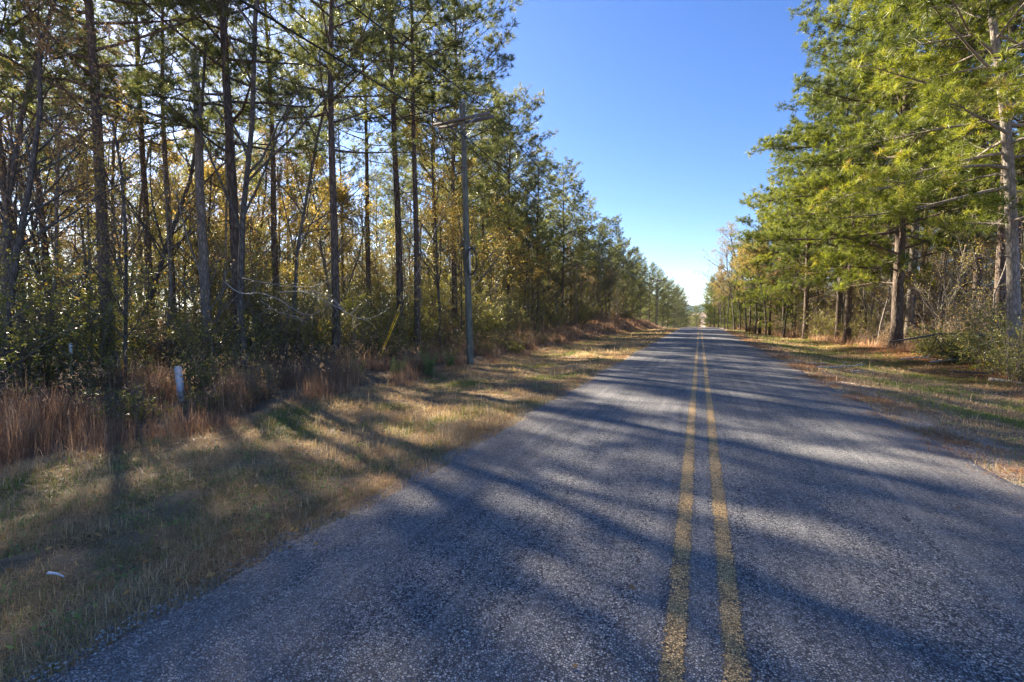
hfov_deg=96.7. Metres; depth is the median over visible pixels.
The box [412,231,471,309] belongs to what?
broadleaf tree
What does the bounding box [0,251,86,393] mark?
shrub
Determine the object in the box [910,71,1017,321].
pine tree
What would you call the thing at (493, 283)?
sapling
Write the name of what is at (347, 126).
pine tree
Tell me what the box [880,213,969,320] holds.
broadleaf tree
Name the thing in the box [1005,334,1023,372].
dry bush
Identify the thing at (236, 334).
shrub
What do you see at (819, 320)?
shrub
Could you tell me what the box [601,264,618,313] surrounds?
sapling
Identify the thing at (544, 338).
shrub
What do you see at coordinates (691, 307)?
hills
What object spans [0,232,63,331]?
evergreen shrub
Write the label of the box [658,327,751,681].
road marking
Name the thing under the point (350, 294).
evergreen shrub
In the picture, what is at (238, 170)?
broadleaf tree
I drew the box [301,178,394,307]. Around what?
broadleaf tree
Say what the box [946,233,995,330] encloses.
sapling
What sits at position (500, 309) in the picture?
evergreen shrub
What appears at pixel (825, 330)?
shrub
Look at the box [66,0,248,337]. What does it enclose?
pine tree
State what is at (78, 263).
broadleaf tree
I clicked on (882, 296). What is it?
sapling
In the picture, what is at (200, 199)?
dead tree
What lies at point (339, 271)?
broadleaf tree
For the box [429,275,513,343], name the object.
evergreen shrub
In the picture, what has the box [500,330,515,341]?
dry bush
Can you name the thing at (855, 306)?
sapling
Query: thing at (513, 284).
sapling
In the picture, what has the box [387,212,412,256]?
pine tree
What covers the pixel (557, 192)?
pine tree
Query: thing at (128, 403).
shrub
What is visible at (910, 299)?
pine tree
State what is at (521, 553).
road
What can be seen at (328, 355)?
dry bush
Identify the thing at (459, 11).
pine tree
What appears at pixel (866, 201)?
pine tree
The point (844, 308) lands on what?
sapling
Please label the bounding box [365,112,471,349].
broadleaf tree
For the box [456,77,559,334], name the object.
pine tree
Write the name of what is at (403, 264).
sapling
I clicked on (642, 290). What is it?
pine tree
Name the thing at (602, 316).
dry bush
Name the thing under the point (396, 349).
shrub
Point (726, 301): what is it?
pine tree
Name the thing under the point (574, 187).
pine tree
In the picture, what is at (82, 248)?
sapling
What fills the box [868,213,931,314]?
broadleaf tree
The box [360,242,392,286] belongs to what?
broadleaf tree
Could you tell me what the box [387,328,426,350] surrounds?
shrub
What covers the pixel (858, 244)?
pine tree
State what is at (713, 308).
pine tree
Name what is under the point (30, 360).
shrub
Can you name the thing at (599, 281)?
sapling
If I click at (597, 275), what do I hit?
broadleaf tree
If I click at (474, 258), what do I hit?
sapling
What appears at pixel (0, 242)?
sapling
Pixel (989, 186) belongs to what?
pine tree
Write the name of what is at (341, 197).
broadleaf tree
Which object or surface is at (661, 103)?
sky
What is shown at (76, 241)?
broadleaf tree
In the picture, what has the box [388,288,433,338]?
dry bush
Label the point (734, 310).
pine tree
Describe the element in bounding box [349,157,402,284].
pine tree
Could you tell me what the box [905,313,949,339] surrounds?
dry bush
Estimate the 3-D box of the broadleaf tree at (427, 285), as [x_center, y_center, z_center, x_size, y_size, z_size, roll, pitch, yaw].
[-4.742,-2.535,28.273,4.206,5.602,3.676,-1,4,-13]
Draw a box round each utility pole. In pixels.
[433,98,493,364]
[656,277,662,324]
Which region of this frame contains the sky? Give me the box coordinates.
[0,0,1023,305]
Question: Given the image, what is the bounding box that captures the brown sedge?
[0,314,665,477]
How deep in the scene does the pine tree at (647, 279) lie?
98.90 m
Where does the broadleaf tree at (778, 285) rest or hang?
on the ground at (344, 477)
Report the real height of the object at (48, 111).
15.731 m
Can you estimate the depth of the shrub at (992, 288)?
25.41 m
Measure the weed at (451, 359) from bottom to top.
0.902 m
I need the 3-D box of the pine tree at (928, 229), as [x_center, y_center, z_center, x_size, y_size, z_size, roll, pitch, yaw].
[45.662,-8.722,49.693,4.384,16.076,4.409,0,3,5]
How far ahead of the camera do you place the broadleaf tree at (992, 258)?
29.78 m
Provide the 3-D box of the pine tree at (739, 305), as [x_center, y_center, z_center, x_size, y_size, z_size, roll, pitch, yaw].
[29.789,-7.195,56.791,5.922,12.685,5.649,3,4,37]
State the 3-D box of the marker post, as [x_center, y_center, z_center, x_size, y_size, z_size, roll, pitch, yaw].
[-7.198,1.066,9.882,0.113,1.050,0.113,-4,3,3]
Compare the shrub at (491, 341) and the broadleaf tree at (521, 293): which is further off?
the broadleaf tree at (521, 293)
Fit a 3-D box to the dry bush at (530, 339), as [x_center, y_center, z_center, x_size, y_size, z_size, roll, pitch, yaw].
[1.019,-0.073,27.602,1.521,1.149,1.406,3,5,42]
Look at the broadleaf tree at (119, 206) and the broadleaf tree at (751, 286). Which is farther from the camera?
the broadleaf tree at (751, 286)
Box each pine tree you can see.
[0,0,110,355]
[0,0,127,349]
[0,0,246,369]
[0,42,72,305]
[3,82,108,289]
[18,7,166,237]
[34,0,221,351]
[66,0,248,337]
[117,0,352,367]
[148,150,194,309]
[173,0,358,352]
[177,33,269,332]
[228,0,435,365]
[235,147,278,248]
[236,55,327,307]
[282,120,328,308]
[287,0,481,353]
[295,0,441,345]
[308,68,380,290]
[313,168,356,239]
[333,0,489,351]
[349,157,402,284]
[369,0,525,337]
[369,135,422,282]
[372,174,412,285]
[375,8,491,338]
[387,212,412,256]
[389,60,475,286]
[421,190,449,254]
[422,179,456,298]
[430,170,471,285]
[437,154,481,298]
[449,117,523,309]
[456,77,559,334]
[456,174,500,292]
[457,96,514,310]
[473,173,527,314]
[480,124,527,319]
[504,203,555,318]
[513,143,574,330]
[522,201,543,295]
[527,210,572,312]
[536,156,598,313]
[550,209,598,318]
[561,194,611,308]
[575,237,605,308]
[580,220,620,312]
[594,213,629,315]
[604,245,628,313]
[608,237,640,314]
[618,247,650,316]
[624,264,646,319]
[631,256,651,319]
[639,262,663,320]
[643,267,670,323]
[653,275,675,326]
[658,277,679,327]
[665,284,684,327]
[670,286,686,326]
[676,290,692,326]
[678,306,688,326]
[685,310,694,326]
[689,305,701,326]
[698,282,722,326]
[702,275,729,327]
[705,272,732,327]
[716,283,732,327]
[718,239,757,322]
[725,290,744,326]
[726,236,768,325]
[726,293,743,323]
[728,186,783,333]
[735,213,791,334]
[738,0,1023,347]
[742,155,833,334]
[748,86,862,338]
[748,204,804,319]
[765,227,824,336]
[779,24,939,342]
[791,66,900,339]
[795,169,835,320]
[807,0,1023,369]
[814,0,1013,338]
[843,105,910,326]
[875,79,965,332]
[889,2,1023,328]
[889,163,956,323]
[892,212,937,313]
[906,192,954,323]
[907,107,962,331]
[907,109,1023,322]
[908,0,1023,345]
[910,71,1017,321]
[928,117,1016,277]
[930,0,1023,291]
[966,168,1023,265]
[967,81,1023,260]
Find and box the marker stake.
[69,343,74,395]
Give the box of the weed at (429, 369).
[417,345,439,374]
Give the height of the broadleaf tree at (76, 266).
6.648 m
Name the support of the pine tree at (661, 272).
on the ground at (344, 477)
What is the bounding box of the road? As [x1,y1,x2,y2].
[45,327,1023,681]
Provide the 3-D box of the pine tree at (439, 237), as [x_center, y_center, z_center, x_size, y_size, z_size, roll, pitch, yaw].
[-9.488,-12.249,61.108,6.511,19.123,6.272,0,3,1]
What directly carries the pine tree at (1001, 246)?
on the ground at (344, 477)
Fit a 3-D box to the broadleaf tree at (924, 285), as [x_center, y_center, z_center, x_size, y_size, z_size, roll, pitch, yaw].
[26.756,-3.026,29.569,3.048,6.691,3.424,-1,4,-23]
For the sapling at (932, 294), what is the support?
on the ground at (344, 477)
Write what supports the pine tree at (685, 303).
on the ground at (344, 477)
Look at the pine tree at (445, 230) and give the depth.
50.79 m
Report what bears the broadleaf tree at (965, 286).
on the ground at (344, 477)
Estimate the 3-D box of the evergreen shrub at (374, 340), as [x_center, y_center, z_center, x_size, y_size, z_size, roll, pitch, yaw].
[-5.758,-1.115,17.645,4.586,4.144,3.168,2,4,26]
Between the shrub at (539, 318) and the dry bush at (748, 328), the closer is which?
the shrub at (539, 318)
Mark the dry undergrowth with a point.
(868, 343)
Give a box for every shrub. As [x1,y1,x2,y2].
[0,217,116,401]
[0,217,184,388]
[0,226,120,343]
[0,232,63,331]
[0,239,119,388]
[0,243,123,367]
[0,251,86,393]
[0,273,100,370]
[0,342,68,379]
[15,255,162,352]
[20,287,166,380]
[32,274,183,362]
[35,234,175,342]
[46,343,189,394]
[60,239,195,349]
[69,380,199,428]
[81,288,229,375]
[132,250,249,324]
[136,286,273,383]
[137,304,233,362]
[139,277,232,343]
[143,343,259,392]
[152,320,284,368]
[153,285,232,345]
[156,260,284,352]
[177,384,257,414]
[180,246,301,334]
[180,365,242,393]
[187,215,329,362]
[192,272,304,353]
[202,296,296,373]
[222,366,275,380]
[225,235,359,369]
[240,363,290,392]
[248,272,371,362]
[259,266,353,348]
[268,247,325,323]
[277,307,351,358]
[298,273,395,351]
[301,254,388,310]
[303,257,422,359]
[314,270,399,359]
[319,292,386,347]
[320,271,387,336]
[324,268,362,309]
[336,345,363,363]
[345,265,429,348]
[346,251,413,305]
[357,290,426,356]
[380,282,462,349]
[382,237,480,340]
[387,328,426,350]
[389,293,451,345]
[409,342,434,357]
[423,326,479,349]
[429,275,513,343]
[430,297,474,334]
[450,302,500,339]
[472,301,512,342]
[473,285,515,339]
[473,335,501,345]
[475,339,499,354]
[483,278,534,340]
[490,283,540,335]
[494,331,510,348]
[502,340,523,353]
[508,338,527,349]
[510,299,531,336]
[512,282,542,331]
[526,301,552,331]
[528,330,544,339]
[530,333,554,343]
[539,295,571,328]
[543,291,566,323]
[546,296,577,326]
[559,290,603,324]
[570,284,605,321]
[620,303,640,318]
[775,315,796,334]
[791,298,856,338]
[800,305,834,334]
[820,312,858,337]
[827,286,904,321]
[836,321,863,339]
[843,306,887,331]
[845,307,889,341]
[905,324,950,357]
[917,290,990,344]
[919,319,990,363]
[933,279,1003,362]
[935,307,1022,371]
[946,297,1023,383]
[951,254,1023,327]
[959,281,1023,353]
[960,255,1023,311]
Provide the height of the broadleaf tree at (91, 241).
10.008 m
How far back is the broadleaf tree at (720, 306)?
81.88 m
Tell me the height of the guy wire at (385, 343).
7.608 m
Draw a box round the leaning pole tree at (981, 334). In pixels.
[889,333,1022,342]
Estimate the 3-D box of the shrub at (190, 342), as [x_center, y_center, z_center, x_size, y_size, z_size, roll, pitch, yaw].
[-8.032,-0.045,11.587,3.287,2.639,2.576,0,3,5]
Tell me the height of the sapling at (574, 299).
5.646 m
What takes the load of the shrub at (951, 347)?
on the ground at (344, 477)
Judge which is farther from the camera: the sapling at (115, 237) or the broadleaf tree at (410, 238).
the broadleaf tree at (410, 238)
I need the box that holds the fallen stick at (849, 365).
[818,362,864,367]
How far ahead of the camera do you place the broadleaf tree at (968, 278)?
34.98 m
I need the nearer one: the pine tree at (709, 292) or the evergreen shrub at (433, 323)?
the evergreen shrub at (433, 323)
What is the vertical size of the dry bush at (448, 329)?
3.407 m
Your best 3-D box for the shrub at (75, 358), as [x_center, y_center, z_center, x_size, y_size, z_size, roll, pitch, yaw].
[-11.054,-0.082,11.782,3.184,2.556,2.495,0,3,6]
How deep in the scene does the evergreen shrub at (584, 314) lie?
49.27 m
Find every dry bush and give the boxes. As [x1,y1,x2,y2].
[77,378,147,408]
[128,294,248,371]
[228,364,287,399]
[260,294,342,355]
[295,340,343,369]
[299,359,333,376]
[308,356,351,385]
[325,296,370,341]
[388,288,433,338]
[401,349,436,373]
[421,295,474,348]
[421,300,447,342]
[439,353,465,363]
[446,289,486,329]
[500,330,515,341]
[512,313,542,337]
[519,332,540,346]
[546,319,567,333]
[550,334,564,343]
[565,315,581,326]
[595,311,609,320]
[739,318,757,331]
[762,313,781,332]
[773,320,791,333]
[786,317,819,337]
[809,300,835,326]
[813,315,834,333]
[852,329,880,344]
[861,323,912,344]
[875,316,921,335]
[879,333,915,347]
[903,305,949,332]
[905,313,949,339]
[905,330,934,344]
[931,295,989,344]
[937,289,1022,333]
[963,275,1023,318]
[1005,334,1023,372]
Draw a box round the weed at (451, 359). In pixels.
[443,346,458,367]
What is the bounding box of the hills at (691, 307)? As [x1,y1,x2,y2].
[162,303,877,313]
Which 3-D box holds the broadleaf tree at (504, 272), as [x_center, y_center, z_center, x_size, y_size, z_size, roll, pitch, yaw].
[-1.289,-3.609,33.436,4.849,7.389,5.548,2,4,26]
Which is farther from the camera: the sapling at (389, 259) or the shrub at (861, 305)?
the shrub at (861, 305)
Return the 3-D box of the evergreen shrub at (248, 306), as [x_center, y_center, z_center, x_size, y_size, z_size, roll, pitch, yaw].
[-8.275,-1.617,16.078,3.568,5.045,4.907,2,4,34]
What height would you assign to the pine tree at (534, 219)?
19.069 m
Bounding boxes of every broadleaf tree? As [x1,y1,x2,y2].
[0,0,130,375]
[0,0,179,398]
[0,57,128,268]
[0,59,124,362]
[0,80,74,305]
[6,60,193,299]
[22,201,80,284]
[25,228,92,309]
[35,3,296,347]
[37,207,111,291]
[41,242,119,302]
[42,123,221,343]
[49,204,95,277]
[60,130,181,292]
[63,208,136,277]
[73,207,166,305]
[110,165,278,315]
[122,199,214,288]
[125,0,382,370]
[126,179,187,272]
[128,178,247,305]
[147,126,269,345]
[153,170,270,279]
[154,188,230,333]
[193,125,322,288]
[196,241,296,352]
[220,150,291,283]
[245,141,328,278]
[245,213,292,322]
[245,220,330,322]
[251,41,393,358]
[255,216,330,299]
[276,147,386,310]
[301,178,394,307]
[301,236,374,310]
[307,250,354,300]
[314,218,358,287]
[315,199,395,286]
[328,239,371,302]
[344,248,410,307]
[345,271,380,306]
[346,220,413,292]
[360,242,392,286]
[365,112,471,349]
[371,263,436,324]
[390,187,432,280]
[392,242,431,285]
[404,255,462,316]
[410,153,523,288]
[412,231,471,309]
[423,256,457,299]
[426,259,472,307]
[445,255,493,306]
[459,241,523,333]
[500,224,549,329]
[501,274,539,315]
[518,233,561,331]
[539,271,568,304]
[545,248,575,291]
[551,235,594,311]
[575,268,601,301]
[579,249,614,310]
[589,256,623,316]
[606,278,632,313]
[694,220,743,329]
[699,237,749,329]
[705,264,736,328]
[712,286,726,327]
[713,239,743,328]
[716,241,760,331]
[725,223,765,332]
[728,231,792,334]
[760,222,810,336]
[766,261,800,317]
[799,202,887,334]
[809,206,892,335]
[813,287,836,316]
[820,226,880,310]
[852,271,881,309]
[855,276,888,315]
[866,255,906,325]
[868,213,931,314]
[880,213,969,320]
[905,244,950,336]
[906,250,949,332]
[915,206,995,324]
[925,249,956,291]
[926,233,985,287]
[945,247,995,305]
[947,208,1022,298]
[966,219,1023,290]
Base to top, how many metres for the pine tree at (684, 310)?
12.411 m
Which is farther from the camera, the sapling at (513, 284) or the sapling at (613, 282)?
the sapling at (613, 282)
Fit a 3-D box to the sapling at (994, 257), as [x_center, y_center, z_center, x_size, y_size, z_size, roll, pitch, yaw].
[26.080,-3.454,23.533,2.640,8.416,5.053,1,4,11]
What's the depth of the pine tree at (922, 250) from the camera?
39.34 m
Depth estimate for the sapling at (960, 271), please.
20.50 m
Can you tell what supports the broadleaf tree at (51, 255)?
on the ground at (344, 477)
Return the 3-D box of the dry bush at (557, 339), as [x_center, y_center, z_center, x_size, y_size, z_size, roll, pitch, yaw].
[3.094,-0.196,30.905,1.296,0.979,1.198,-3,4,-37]
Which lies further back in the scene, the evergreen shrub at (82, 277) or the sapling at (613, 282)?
the sapling at (613, 282)
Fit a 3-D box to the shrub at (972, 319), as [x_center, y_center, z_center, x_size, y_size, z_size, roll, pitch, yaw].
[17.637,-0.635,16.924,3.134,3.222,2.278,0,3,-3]
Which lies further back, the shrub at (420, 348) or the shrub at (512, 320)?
the shrub at (512, 320)
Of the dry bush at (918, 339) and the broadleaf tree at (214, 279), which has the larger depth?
the dry bush at (918, 339)
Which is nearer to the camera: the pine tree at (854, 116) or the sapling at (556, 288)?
the pine tree at (854, 116)
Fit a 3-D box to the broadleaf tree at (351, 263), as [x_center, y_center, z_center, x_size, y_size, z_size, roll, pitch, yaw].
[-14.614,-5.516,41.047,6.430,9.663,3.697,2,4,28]
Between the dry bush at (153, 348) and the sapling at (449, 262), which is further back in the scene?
the sapling at (449, 262)
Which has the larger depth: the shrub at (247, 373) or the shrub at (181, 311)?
the shrub at (181, 311)
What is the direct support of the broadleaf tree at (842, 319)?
on the ground at (344, 477)
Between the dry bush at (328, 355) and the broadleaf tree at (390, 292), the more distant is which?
the broadleaf tree at (390, 292)
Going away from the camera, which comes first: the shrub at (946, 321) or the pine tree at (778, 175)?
the shrub at (946, 321)
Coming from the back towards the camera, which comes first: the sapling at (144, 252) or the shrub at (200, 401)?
the sapling at (144, 252)
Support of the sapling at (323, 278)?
on the ground at (344, 477)
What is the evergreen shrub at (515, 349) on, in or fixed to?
on the ground at (344, 477)
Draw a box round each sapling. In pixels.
[0,39,175,379]
[0,139,171,357]
[0,213,15,312]
[0,233,44,297]
[19,137,166,372]
[20,88,183,374]
[40,235,81,296]
[60,208,97,297]
[72,188,144,344]
[82,174,190,311]
[110,179,180,299]
[111,214,168,317]
[117,111,267,334]
[117,156,194,294]
[137,172,271,374]
[156,170,217,314]
[159,216,245,325]
[161,106,310,347]
[165,178,247,315]
[165,197,230,316]
[196,201,310,339]
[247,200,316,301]
[268,230,356,340]
[286,234,326,308]
[292,224,365,301]
[338,182,394,295]
[350,248,392,312]
[357,224,423,321]
[367,250,435,322]
[375,202,449,317]
[375,229,411,304]
[392,242,432,305]
[423,203,477,313]
[424,215,508,342]
[448,219,490,332]
[470,240,501,300]
[472,245,514,332]
[472,253,507,341]
[497,248,526,334]
[512,264,549,331]
[525,262,566,323]
[526,269,542,323]
[528,253,556,333]
[538,266,567,324]
[559,245,579,320]
[563,278,583,319]
[564,255,589,328]
[582,251,610,309]
[600,250,632,318]
[601,262,626,316]
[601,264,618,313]
[609,273,627,318]
[611,287,631,318]
[614,279,637,318]
[782,243,826,334]
[789,261,822,321]
[810,277,836,324]
[813,272,830,316]
[816,285,831,324]
[827,284,879,322]
[828,291,858,313]
[829,224,922,311]
[844,288,867,325]
[847,228,925,330]
[853,223,905,334]
[853,237,885,325]
[854,286,890,338]
[856,251,936,324]
[866,224,969,344]
[888,180,993,327]
[891,263,941,333]
[904,246,946,322]
[905,227,975,343]
[913,264,956,326]
[916,270,962,337]
[918,247,990,317]
[920,222,968,316]
[920,239,973,325]
[921,254,983,320]
[923,238,1023,343]
[923,245,956,326]
[932,234,996,313]
[933,250,970,311]
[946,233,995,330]
[953,249,994,300]
[968,209,1023,299]
[998,187,1023,267]
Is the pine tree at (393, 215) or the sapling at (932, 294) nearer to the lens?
the sapling at (932, 294)
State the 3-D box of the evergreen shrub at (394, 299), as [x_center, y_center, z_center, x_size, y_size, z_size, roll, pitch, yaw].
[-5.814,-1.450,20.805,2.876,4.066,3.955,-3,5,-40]
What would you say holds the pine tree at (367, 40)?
on the ground at (344, 477)
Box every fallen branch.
[900,355,941,359]
[953,369,1001,373]
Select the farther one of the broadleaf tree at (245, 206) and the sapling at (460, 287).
the sapling at (460, 287)
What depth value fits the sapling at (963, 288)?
30.33 m
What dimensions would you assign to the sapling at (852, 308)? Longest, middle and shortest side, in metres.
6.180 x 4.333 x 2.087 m
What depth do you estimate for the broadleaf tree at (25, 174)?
19.97 m
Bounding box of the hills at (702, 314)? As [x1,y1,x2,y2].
[164,309,873,323]
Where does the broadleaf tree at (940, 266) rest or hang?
on the ground at (344, 477)
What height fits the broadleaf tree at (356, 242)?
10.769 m
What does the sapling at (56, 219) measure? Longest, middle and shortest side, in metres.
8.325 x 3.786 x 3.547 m
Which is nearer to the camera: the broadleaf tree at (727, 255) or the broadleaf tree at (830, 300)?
the broadleaf tree at (830, 300)
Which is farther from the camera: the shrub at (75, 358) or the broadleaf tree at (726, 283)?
the broadleaf tree at (726, 283)
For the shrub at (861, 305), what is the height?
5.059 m
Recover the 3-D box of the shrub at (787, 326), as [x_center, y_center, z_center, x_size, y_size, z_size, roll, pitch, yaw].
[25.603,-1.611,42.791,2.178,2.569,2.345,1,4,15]
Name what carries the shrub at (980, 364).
on the ground at (344, 477)
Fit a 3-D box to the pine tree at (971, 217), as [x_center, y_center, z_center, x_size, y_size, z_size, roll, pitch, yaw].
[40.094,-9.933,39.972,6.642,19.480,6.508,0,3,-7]
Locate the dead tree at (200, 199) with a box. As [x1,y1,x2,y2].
[191,56,212,366]
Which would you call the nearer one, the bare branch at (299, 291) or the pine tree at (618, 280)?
the bare branch at (299, 291)
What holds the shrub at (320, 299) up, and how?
on the ground at (344, 477)
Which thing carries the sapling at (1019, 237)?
on the ground at (344, 477)
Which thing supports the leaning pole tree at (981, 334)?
on the ground at (344, 477)
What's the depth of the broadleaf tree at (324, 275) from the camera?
42.22 m
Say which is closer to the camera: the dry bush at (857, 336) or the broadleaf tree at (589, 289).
the dry bush at (857, 336)
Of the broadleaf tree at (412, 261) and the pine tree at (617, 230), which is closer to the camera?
the broadleaf tree at (412, 261)
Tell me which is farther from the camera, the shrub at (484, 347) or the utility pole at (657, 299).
the utility pole at (657, 299)
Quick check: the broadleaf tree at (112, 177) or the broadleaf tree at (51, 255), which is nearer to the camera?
the broadleaf tree at (112, 177)
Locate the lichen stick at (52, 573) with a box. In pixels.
[47,571,64,576]
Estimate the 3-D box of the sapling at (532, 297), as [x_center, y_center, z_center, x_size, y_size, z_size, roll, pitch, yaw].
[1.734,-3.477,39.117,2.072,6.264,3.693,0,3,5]
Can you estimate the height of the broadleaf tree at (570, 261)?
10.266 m
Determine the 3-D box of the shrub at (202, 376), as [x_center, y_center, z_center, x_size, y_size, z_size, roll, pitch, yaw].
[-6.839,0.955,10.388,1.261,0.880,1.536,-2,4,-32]
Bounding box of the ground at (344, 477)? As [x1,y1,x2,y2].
[0,315,1023,681]
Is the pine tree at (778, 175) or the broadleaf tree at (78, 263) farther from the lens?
the pine tree at (778, 175)
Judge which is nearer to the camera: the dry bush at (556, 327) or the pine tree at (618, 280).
the dry bush at (556, 327)
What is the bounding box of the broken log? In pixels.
[988,377,1023,383]
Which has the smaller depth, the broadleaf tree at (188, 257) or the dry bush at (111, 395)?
the dry bush at (111, 395)
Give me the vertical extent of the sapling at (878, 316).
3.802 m
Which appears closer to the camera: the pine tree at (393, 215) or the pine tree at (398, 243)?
the pine tree at (398, 243)
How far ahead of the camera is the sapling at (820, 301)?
40.91 m
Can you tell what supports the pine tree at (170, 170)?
on the ground at (344, 477)
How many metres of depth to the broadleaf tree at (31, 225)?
17.31 m
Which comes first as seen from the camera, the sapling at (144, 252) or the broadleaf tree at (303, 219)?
the broadleaf tree at (303, 219)
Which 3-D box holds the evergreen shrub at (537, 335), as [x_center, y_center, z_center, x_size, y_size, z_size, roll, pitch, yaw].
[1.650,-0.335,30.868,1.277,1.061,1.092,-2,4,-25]
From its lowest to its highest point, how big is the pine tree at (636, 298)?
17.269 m
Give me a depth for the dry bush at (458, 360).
17.31 m
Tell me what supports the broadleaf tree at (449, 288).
on the ground at (344, 477)
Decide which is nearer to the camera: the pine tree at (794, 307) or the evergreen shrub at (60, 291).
the evergreen shrub at (60, 291)
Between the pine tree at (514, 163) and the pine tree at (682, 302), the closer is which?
the pine tree at (514, 163)
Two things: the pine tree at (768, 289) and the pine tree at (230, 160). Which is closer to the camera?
the pine tree at (230, 160)
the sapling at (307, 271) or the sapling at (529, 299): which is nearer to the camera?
the sapling at (307, 271)
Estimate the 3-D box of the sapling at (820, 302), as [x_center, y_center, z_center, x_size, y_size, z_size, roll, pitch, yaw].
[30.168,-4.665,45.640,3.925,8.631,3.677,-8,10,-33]
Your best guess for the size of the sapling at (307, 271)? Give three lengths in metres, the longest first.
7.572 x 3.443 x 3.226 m
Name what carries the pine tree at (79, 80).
on the ground at (344, 477)
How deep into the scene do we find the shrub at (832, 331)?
34.35 m
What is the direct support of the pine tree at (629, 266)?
on the ground at (344, 477)
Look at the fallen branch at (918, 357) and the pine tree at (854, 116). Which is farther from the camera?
the pine tree at (854, 116)
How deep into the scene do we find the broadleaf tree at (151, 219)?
34.46 m
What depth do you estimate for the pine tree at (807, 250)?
36.54 m
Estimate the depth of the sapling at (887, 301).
27.05 m
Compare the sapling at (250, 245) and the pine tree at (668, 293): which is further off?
the pine tree at (668, 293)
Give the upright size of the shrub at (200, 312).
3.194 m
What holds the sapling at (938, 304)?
on the ground at (344, 477)
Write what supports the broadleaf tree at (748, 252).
on the ground at (344, 477)
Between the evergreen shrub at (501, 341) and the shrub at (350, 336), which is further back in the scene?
the evergreen shrub at (501, 341)
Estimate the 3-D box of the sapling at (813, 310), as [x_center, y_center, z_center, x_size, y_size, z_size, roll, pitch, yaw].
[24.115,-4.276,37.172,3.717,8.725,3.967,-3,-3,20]
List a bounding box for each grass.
[724,329,1023,485]
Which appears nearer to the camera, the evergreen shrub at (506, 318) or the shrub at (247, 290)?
the shrub at (247, 290)
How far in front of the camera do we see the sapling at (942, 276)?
30.17 m
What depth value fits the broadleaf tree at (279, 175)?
28.20 m
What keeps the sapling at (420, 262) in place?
on the ground at (344, 477)
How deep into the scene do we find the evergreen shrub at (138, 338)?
12.75 m
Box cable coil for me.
[466,247,476,274]
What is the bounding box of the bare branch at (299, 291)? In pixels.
[224,274,384,326]
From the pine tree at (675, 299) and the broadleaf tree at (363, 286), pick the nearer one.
the broadleaf tree at (363, 286)
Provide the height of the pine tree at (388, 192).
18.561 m
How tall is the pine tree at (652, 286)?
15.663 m
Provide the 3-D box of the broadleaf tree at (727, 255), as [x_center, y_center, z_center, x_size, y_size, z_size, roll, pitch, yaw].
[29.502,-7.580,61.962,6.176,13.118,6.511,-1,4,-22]
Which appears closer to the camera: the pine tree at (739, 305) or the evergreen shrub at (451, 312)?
the evergreen shrub at (451, 312)
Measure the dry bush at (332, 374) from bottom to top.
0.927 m
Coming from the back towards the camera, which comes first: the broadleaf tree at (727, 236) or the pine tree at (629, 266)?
the pine tree at (629, 266)
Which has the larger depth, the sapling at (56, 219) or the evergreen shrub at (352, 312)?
the evergreen shrub at (352, 312)
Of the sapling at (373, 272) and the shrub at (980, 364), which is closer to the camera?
the shrub at (980, 364)
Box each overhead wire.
[239,0,652,280]
[240,0,650,283]
[344,0,657,279]
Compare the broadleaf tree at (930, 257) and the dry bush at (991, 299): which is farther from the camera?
the broadleaf tree at (930, 257)
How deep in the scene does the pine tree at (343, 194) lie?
51.34 m
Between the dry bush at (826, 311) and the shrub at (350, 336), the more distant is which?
the dry bush at (826, 311)
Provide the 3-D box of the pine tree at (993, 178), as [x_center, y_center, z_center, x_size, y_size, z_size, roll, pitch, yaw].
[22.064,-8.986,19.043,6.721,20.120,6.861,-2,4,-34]
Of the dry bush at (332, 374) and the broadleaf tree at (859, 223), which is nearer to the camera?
the dry bush at (332, 374)
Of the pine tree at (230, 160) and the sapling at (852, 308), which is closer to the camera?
the pine tree at (230, 160)
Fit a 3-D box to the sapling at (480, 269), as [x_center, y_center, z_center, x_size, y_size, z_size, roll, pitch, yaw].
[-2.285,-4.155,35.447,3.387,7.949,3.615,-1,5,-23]
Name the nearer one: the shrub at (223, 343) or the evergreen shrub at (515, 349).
the shrub at (223, 343)
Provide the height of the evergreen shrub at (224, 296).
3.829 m
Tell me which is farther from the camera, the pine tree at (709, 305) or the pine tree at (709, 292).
the pine tree at (709, 305)
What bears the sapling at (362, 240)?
on the ground at (344, 477)
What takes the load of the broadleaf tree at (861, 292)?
on the ground at (344, 477)
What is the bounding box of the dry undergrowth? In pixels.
[735,327,1003,362]
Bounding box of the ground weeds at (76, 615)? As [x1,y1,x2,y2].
[0,347,1023,648]
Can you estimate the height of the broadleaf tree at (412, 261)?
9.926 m
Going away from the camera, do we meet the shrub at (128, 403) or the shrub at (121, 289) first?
the shrub at (128, 403)
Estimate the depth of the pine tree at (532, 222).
43.09 m
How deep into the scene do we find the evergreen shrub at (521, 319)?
35.46 m
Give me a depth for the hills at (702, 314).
547.15 m
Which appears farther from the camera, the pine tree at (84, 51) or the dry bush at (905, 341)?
the dry bush at (905, 341)
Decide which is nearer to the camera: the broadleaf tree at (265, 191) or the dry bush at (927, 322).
the broadleaf tree at (265, 191)
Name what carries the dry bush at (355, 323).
on the ground at (344, 477)
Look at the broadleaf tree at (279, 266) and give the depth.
20.12 m
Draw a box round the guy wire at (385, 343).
[378,171,459,360]
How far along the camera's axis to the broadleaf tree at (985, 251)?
24.57 m
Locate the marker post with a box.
[174,366,184,400]

